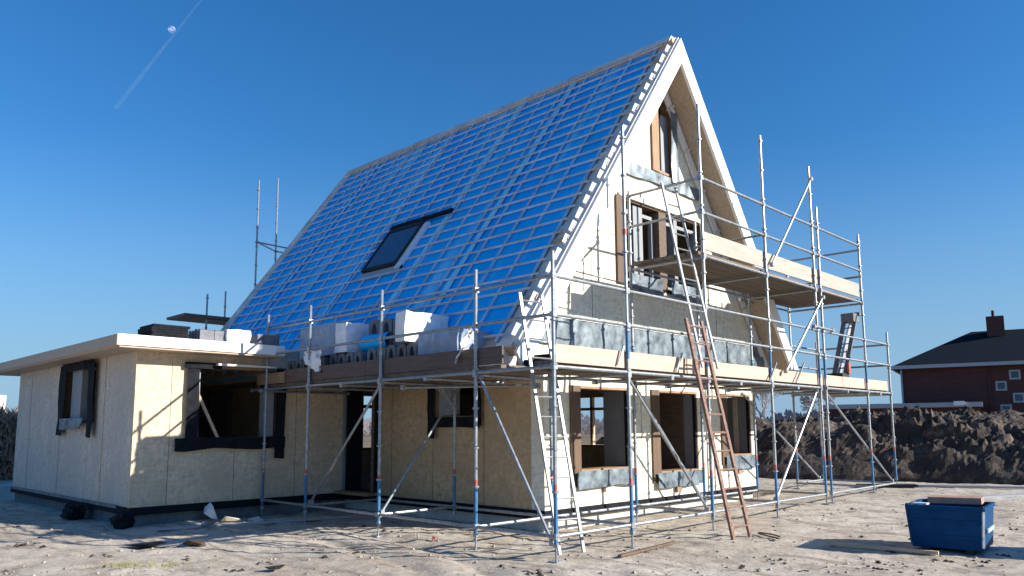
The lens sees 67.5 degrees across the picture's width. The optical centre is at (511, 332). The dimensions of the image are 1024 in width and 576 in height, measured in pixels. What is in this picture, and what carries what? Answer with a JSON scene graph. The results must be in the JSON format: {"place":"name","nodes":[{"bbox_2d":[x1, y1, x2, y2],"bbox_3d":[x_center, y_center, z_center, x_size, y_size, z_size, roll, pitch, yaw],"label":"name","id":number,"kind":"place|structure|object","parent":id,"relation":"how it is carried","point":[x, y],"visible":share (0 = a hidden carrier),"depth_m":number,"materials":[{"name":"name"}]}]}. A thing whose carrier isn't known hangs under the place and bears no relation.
{"place":"outdoors","nodes":[
{"label":"outdoors","id":0,"kind":"place"},
{"bbox_2d":[0,428,1023,575],"bbox_3d":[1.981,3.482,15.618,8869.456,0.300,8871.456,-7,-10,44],"label":"ground","id":1,"kind":"structure","parent":0,"point":[273,539],"depth_m":10.69,"materials":[{"name":"beige sand"}]},
{"bbox_2d":[0,395,5,408],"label":"box truck","id":2,"kind":"object","parent":1,"relation":"on","point":[2,398],"visible":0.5,"depth_m":38.68,"materials":[{"name":"white metal"}]},
{"bbox_2d":[0,401,17,479],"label":"hedge","id":3,"kind":"object","parent":1,"relation":"on","point":[8,424],"visible":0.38,"depth_m":25.48,"materials":[{"name":"plant"}]},
{"bbox_2d":[59,502,85,519],"bbox_3d":[-8.093,3.321,14.171,0.619,0.376,0.413,-7,-10,44],"label":"membrane bundle","id":4,"kind":"object","parent":1,"relation":"on","point":[73,511],"visible":0.89,"depth_m":14.00,"materials":[{"name":"black plastic"}]},
{"bbox_2d":[109,511,134,529],"bbox_3d":[-6.450,3.140,12.706,0.527,0.341,0.347,-7,-10,44],"label":"membrane bundle","id":5,"kind":"object","parent":1,"relation":"on","point":[120,520],"visible":0.8,"depth_m":12.60,"materials":[{"name":"black plastic"}]},
{"bbox_2d":[124,541,165,546],"bbox_3d":[-5.063,2.932,10.594,0.468,0.053,0.473,-7,-10,44],"label":"membrane scrap","id":6,"kind":"object","parent":1,"relation":"on","point":[147,544],"visible":1,"depth_m":10.52,"materials":[{"name":"black plastic"}]},
{"bbox_2d":[0,333,343,526],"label":"flat roofed annex","id":7,"kind":"object","parent":1,"relation":"on","point":[109,426],"visible":0.95,"depth_m":14.33,"materials":[{"name":"wood"}]},
{"bbox_2d":[138,323,189,338],"bbox_3d":[-6.077,0.013,13.386,0.630,0.221,0.653,-7,-10,44],"label":"membrane stack","id":8,"kind":"object","parent":7,"relation":"on","point":[165,330],"visible":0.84,"depth_m":13.15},
{"bbox_2d":[188,329,215,340],"bbox_3d":[-5.612,0.068,13.878,0.488,0.230,0.280,-7,-10,44],"label":"tile stack","id":9,"kind":"object","parent":7,"relation":"on","point":[202,334],"visible":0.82,"depth_m":13.72,"materials":[{"name":"grey concrete"}]},
{"bbox_2d":[199,396,218,436],"bbox_3d":[-5.553,1.496,13.960,0.448,0.862,0.045,5,-9,-38],"label":"timber prop","id":10,"kind":"object","parent":7,"relation":"on","point":[208,417],"visible":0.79,"depth_m":13.95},
{"bbox_2d":[215,330,225,341],"bbox_3d":[-5.430,0.091,14.062,0.488,0.222,0.260,-7,-10,44],"label":"tile stack","id":11,"kind":"object","parent":7,"relation":"on","point":[219,335],"visible":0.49,"depth_m":13.87,"materials":[{"name":"grey concrete"}]},
{"bbox_2d":[219,329,250,342],"bbox_3d":[-5.150,0.089,14.209,0.437,0.265,0.475,-7,-10,44],"label":"wrapped package","id":12,"kind":"object","parent":7,"relation":"on","point":[239,336],"visible":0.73,"depth_m":14.05},
{"bbox_2d":[249,334,279,345],"bbox_3d":[-4.906,0.183,14.808,0.840,0.225,0.491,-7,-10,44],"label":"wrapped package","id":13,"kind":"object","parent":7,"relation":"on","point":[261,339],"visible":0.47,"depth_m":14.52,"materials":[{"name":"plastic"}]},
{"bbox_2d":[182,539,205,545],"bbox_3d":[-4.451,2.933,10.717,0.296,0.102,0.262,-7,-10,44],"label":"earth clod","id":14,"kind":"object","parent":1,"relation":"on","point":[196,542],"visible":1,"depth_m":10.64,"materials":[{"name":"brown soil"}]},
{"bbox_2d":[203,502,217,519],"bbox_3d":[-5.325,3.161,13.559,0.262,0.310,0.222,-7,-10,44],"label":"foam offcut","id":15,"kind":"object","parent":1,"relation":"on","point":[209,510],"visible":1,"depth_m":13.48,"materials":[{"name":"white plastic"}]},
{"bbox_2d":[166,178,286,328],"bbox_3d":[-7.521,-0.284,22.523,1.370,9.460,4.738,-7,-10,44],"label":"scaffolding","id":16,"kind":"object","parent":1,"relation":"on","point":[206,319],"visible":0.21,"depth_m":21.75,"materials":[{"name":"metal"}]},
{"bbox_2d":[221,516,242,520],"bbox_3d":[-4.877,3.218,13.243,0.312,0.128,0.380,-3,-8,19],"label":"foam offcut","id":17,"kind":"object","parent":1,"relation":"on","point":[226,518],"visible":1,"depth_m":13.17,"materials":[{"name":"white plastic"}]},
{"bbox_2d":[157,515,351,530],"bbox_3d":[-4.324,3.272,13.197,3.276,0.044,0.120,4,-9,-33],"label":"plank","id":18,"kind":"object","parent":1,"relation":"on","point":[247,523],"visible":1,"depth_m":13.10,"materials":[{"name":"brown wood"}]},
{"bbox_2d":[199,520,216,526],"bbox_3d":[-5.033,3.175,12.699,0.279,0.097,0.279,-7,-10,44],"label":"foil scrap","id":19,"kind":"object","parent":18,"relation":"on","point":[210,522],"visible":1,"depth_m":12.63,"materials":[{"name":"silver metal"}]},
{"bbox_2d":[247,516,262,521],"bbox_3d":[-4.527,3.320,13.566,0.289,0.094,0.244,-7,-10,44],"label":"foam offcut","id":20,"kind":"object","parent":1,"relation":"on","point":[257,518],"visible":0.65,"depth_m":13.54,"materials":[{"name":"plastic"}]},
{"bbox_2d":[265,565,284,569],"bbox_3d":[-2.708,2.695,8.817,0.238,0.064,0.185,-7,-10,44],"label":"earth clod","id":21,"kind":"object","parent":1,"relation":"on","point":[275,567],"visible":1,"depth_m":8.77,"materials":[{"name":"soil"}]},
{"bbox_2d":[267,515,330,520],"bbox_3d":[-3.835,3.352,13.833,1.118,0.043,0.100,2,-8,-19],"label":"plank","id":22,"kind":"object","parent":1,"relation":"on","point":[296,517],"visible":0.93,"depth_m":13.79,"materials":[{"name":"wood"}]},
{"bbox_2d":[200,35,798,532],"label":"timber house","id":23,"kind":"structure","parent":1,"relation":"on","point":[518,189],"depth_m":15.03,"materials":[{"name":"wood"}]},
{"bbox_2d":[362,394,371,449],"bbox_3d":[-4.425,2.598,22.267,0.280,1.620,1.200,-7,-10,44],"label":"window frame","id":24,"kind":"structure","parent":23,"relation":"in","point":[364,406],"depth_m":22.26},
{"bbox_2d":[357,207,453,281],"bbox_3d":[-2.280,-1.837,16.234,2.070,1.404,0.966,-7,-10,44],"label":"roof window frame","id":25,"kind":"structure","parent":23,"relation":"in","point":[398,244],"depth_m":16.32,"materials":[{"name":"black metal"}]},
{"bbox_2d":[581,394,603,446],"bbox_3d":[2.125,2.332,20.163,1.400,1.350,0.290,-7,-10,44],"label":"window frame","id":26,"kind":"structure","parent":23,"relation":"in","point":[592,408],"depth_m":20.10,"materials":[{"name":"brown wood"}]},
{"bbox_2d":[3,508,1018,575],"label":"dark clods","id":27,"kind":"object","parent":1,"relation":"on","point":[539,570],"visible":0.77,"depth_m":9.49,"materials":[{"name":"brown soil"}]},
{"bbox_2d":[2,487,1023,575],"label":"sand clods","id":28,"kind":"object","parent":1,"relation":"on","point":[635,572],"visible":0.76,"depth_m":9.81,"materials":[{"name":"beige soil"}]},
{"bbox_2d":[74,490,994,572],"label":"dry grass","id":29,"kind":"structure","parent":1,"relation":"on","point":[139,565],"depth_m":9.11,"materials":[{"name":"plant"}]},
{"bbox_2d":[518,292,585,554],"bbox_3d":[0.521,1.163,10.282,0.745,3.470,0.465,-6,-9,37],"label":"aluminium ladder","id":30,"kind":"object","parent":1,"relation":"on","point":[564,436],"visible":0.84,"depth_m":10.26,"materials":[{"name":"metal"}]},
{"bbox_2d":[250,104,900,562],"bbox_3d":[1.893,0.189,16.605,7.967,7.037,12.181,-7,-10,44],"label":"scaffolding","id":31,"kind":"object","parent":1,"relation":"on","point":[632,368],"visible":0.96,"depth_m":12.98,"materials":[{"name":"metal"}]},
{"bbox_2d":[288,356,329,382],"bbox_3d":[-3.655,0.724,14.363,1.280,0.439,0.480,-7,-10,44],"label":"tile stack","id":32,"kind":"object","parent":31,"relation":"on","point":[296,364],"visible":0.23,"depth_m":14.30,"materials":[{"name":"grey concrete"}]},
{"bbox_2d":[299,323,337,358],"bbox_3d":[-3.378,0.185,14.325,1.296,0.576,0.639,-7,-10,44],"label":"wrapped package","id":33,"kind":"object","parent":32,"relation":"on","point":[323,335],"visible":0.44,"depth_m":14.05},
{"bbox_2d":[304,349,321,371],"bbox_3d":[-3.526,0.518,13.550,0.550,0.455,0.126,-7,-10,44],"label":"plastic sheet","id":34,"kind":"object","parent":31,"relation":"hanging from","point":[314,362],"visible":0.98,"depth_m":13.48,"materials":[{"name":"white plastic"}]},
{"bbox_2d":[330,352,366,378],"bbox_3d":[-2.727,0.596,13.461,0.980,0.458,0.480,-7,-10,44],"label":"tile stack","id":35,"kind":"object","parent":31,"relation":"on","point":[348,357],"visible":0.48,"depth_m":13.26,"materials":[{"name":"grey concrete"}]},
{"bbox_2d":[334,322,368,353],"bbox_3d":[-2.794,0.114,13.714,0.394,0.539,0.683,-7,-10,44],"label":"wrapped package","id":36,"kind":"object","parent":35,"relation":"on","point":[347,332],"visible":0.61,"depth_m":13.49},
{"bbox_2d":[359,332,388,351],"bbox_3d":[-2.271,0.180,13.300,0.750,0.340,0.400,-7,-10,44],"label":"underlay roll","id":37,"kind":"object","parent":35,"relation":"on","point":[365,346],"visible":0.35,"depth_m":13.23,"materials":[{"name":"blue plastic"}]},
{"bbox_2d":[367,342,417,375],"bbox_3d":[-1.796,0.464,12.599,1.330,0.495,0.480,-7,-10,44],"label":"tile stack","id":38,"kind":"object","parent":31,"relation":"on","point":[400,350],"visible":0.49,"depth_m":12.37,"materials":[{"name":"grey concrete"}]},
{"bbox_2d":[369,318,408,345],"bbox_3d":[-2.059,0.015,13.181,1.016,0.519,0.260,-7,-10,44],"label":"tile stack","id":39,"kind":"object","parent":38,"relation":"on","point":[388,325],"visible":0.41,"depth_m":13.15,"materials":[{"name":"grey concrete"}]},
{"bbox_2d":[395,310,448,342],"bbox_3d":[-1.447,-0.060,12.438,0.269,0.493,0.941,-7,-10,44],"label":"wrapped package","id":40,"kind":"object","parent":38,"relation":"on","point":[406,321],"visible":0.62,"depth_m":12.19},
{"bbox_2d":[418,329,490,370],"bbox_3d":[-0.883,0.301,11.837,0.961,0.619,0.748,-7,-10,44],"label":"wrapped package","id":41,"kind":"object","parent":31,"relation":"on","point":[442,341],"visible":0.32,"depth_m":11.57},
{"bbox_2d":[455,328,472,362],"bbox_3d":[-0.675,0.203,10.935,0.250,0.519,0.584,-1,-7,9],"label":"plastic sheet","id":42,"kind":"object","parent":31,"relation":"hanging from","point":[464,342],"visible":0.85,"depth_m":10.88,"materials":[{"name":"white plastic"}]},
{"bbox_2d":[481,349,515,365],"bbox_3d":[-0.229,0.404,11.460,0.474,0.314,0.437,-7,-10,44],"label":"wrapped package","id":43,"kind":"object","parent":31,"relation":"on","point":[509,360],"visible":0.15,"depth_m":11.34},
{"bbox_2d":[660,182,718,368],"bbox_3d":[2.826,-0.931,12.233,0.678,3.056,0.468,-7,-10,44],"label":"aluminium ladder","id":44,"kind":"object","parent":31,"relation":"on","point":[696,280],"visible":1,"depth_m":12.21,"materials":[{"name":"silver metal"}]},
{"bbox_2d":[827,312,860,376],"bbox_3d":[7.936,0.428,18.321,0.500,1.896,1.156,-7,-10,44],"label":"ladder hoist","id":45,"kind":"object","parent":31,"relation":"on","point":[852,319],"visible":0.79,"depth_m":18.36,"materials":[{"name":"metal"}]},
{"bbox_2d":[363,404,831,435],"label":"distant treeline","id":46,"kind":"object","parent":1,"relation":"on","point":[599,425],"visible":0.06,"depth_m":148.47,"materials":[{"name":"plant"}]},
{"bbox_2d":[618,541,675,556],"bbox_3d":[1.787,2.831,10.032,0.050,0.039,1.404,-6,-9,40],"label":"lath","id":47,"kind":"object","parent":1,"relation":"on","point":[646,549],"visible":1,"depth_m":9.96,"materials":[{"name":"beige wood"}]},
{"bbox_2d":[684,318,751,539],"bbox_3d":[3.081,1.395,11.499,0.669,3.259,0.597,-7,-10,44],"label":"rusty ladder","id":48,"kind":"object","parent":1,"relation":"on","point":[731,527],"visible":1,"depth_m":11.46,"materials":[{"name":"brown metal"}]},
{"bbox_2d":[755,392,778,417],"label":"bare tree","id":49,"kind":"object","parent":1,"relation":"on","point":[766,401],"visible":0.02,"depth_m":109.91,"materials":[{"name":"plant"}]},
{"bbox_2d":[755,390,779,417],"bbox_3d":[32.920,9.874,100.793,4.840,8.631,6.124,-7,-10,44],"label":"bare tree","id":50,"kind":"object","parent":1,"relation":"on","point":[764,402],"visible":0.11,"depth_m":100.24,"materials":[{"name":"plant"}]},
{"bbox_2d":[757,532,780,538],"bbox_3d":[3.768,2.954,11.147,0.161,0.023,0.657,1,-7,-9],"label":"cable","id":51,"kind":"object","parent":1,"relation":"on","point":[764,534],"visible":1,"depth_m":11.17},
{"bbox_2d":[595,405,1023,484],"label":"earth mound","id":52,"kind":"object","parent":1,"relation":"on","point":[966,444],"visible":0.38,"depth_m":20.45,"materials":[{"name":"brown soil"}]},
{"bbox_2d":[800,393,835,417],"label":"bare tree","id":53,"kind":"object","parent":1,"relation":"on","point":[807,403],"visible":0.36,"depth_m":112.23,"materials":[{"name":"plant"}]},
{"bbox_2d":[825,541,938,554],"bbox_3d":[4.792,2.806,9.992,1.359,0.049,0.060,-6,-9,38],"label":"plank","id":54,"kind":"object","parent":1,"relation":"on","point":[883,547],"visible":1,"depth_m":9.95,"materials":[{"name":"brown wood"}]},
{"bbox_2d":[856,484,917,486],"bbox_3d":[8.643,3.537,17.705,1.254,0.073,0.350,-2,-7,16],"label":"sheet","id":55,"kind":"object","parent":1,"relation":"on","point":[904,485],"visible":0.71,"depth_m":17.50,"materials":[{"name":"black plastic"}]},
{"bbox_2d":[823,401,982,417],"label":"garage","id":56,"kind":"structure","parent":1,"relation":"on","point":[945,407],"depth_m":43.85,"materials":[{"name":"grey brick"}]},
{"bbox_2d":[905,499,994,555],"bbox_3d":[5.829,2.560,10.161,0.906,0.610,0.995,-6,-9,38],"label":"skip bin","id":57,"kind":"object","parent":1,"relation":"on","point":[968,528],"visible":0.93,"depth_m":9.82,"materials":[{"name":"blue metal"}]},
{"bbox_2d":[912,502,928,504],"bbox_3d":[5.384,2.253,10.106,0.184,0.020,0.105,-7,-10,44],"label":"offcut","id":58,"kind":"object","parent":57,"relation":"in","point":[924,503],"visible":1,"depth_m":10.10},
{"bbox_2d":[927,495,983,504],"bbox_3d":[5.933,2.238,10.255,0.622,0.090,0.340,-6,-9,36],"label":"board","id":59,"kind":"object","parent":57,"relation":"on","point":[951,499],"visible":1,"depth_m":10.14,"materials":[{"name":"beige wood"}]},
{"bbox_2d":[890,310,1023,413],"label":"brick house","id":60,"kind":"structure","parent":1,"relation":"on","point":[986,368],"depth_m":45.61,"materials":[{"name":"brick"}]},
{"bbox_2d":[995,381,1006,390],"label":"window","id":61,"kind":"structure","parent":60,"relation":"in","point":[1000,385],"depth_m":44.18,"materials":[{"name":"white glass"}]},
{"bbox_2d":[1000,404,1011,409],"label":"window","id":62,"kind":"structure","parent":60,"relation":"in","point":[1008,406],"depth_m":43.95,"materials":[{"name":"white glass"}]},
{"bbox_2d":[1009,370,1020,379],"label":"window","id":63,"kind":"structure","parent":60,"relation":"in","point":[1013,374],"depth_m":43.90,"materials":[{"name":"white glass"}]},
{"bbox_2d":[1013,393,1023,402],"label":"window","id":64,"kind":"structure","parent":60,"relation":"in","point":[1017,397],"depth_m":43.70,"materials":[{"name":"white glass"}]},
{"bbox_2d":[918,485,1023,488],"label":"steel tube","id":65,"kind":"object","parent":1,"relation":"on","point":[972,486],"visible":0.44,"depth_m":17.19,"materials":[{"name":"metal"}]},
{"bbox_2d":[926,493,1023,498],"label":"plank","id":66,"kind":"object","parent":1,"relation":"on","point":[1003,495],"visible":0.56,"depth_m":15.23,"materials":[{"name":"wood"}]},
{"bbox_2d":[0,0,1023,427],"label":"sky","id":67,"kind":"structure","parent":0,"point":[138,138],"materials":[{"name":"blue"}]},
{"bbox_2d":[524,354,549,366],"bbox_3d":[0.617,0.411,11.018,0.700,0.180,0.550,-7,-10,44],"label":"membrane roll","id":68,"kind":"object","parent":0,"point":[540,355],"visible":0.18,"depth_m":10.95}
]}

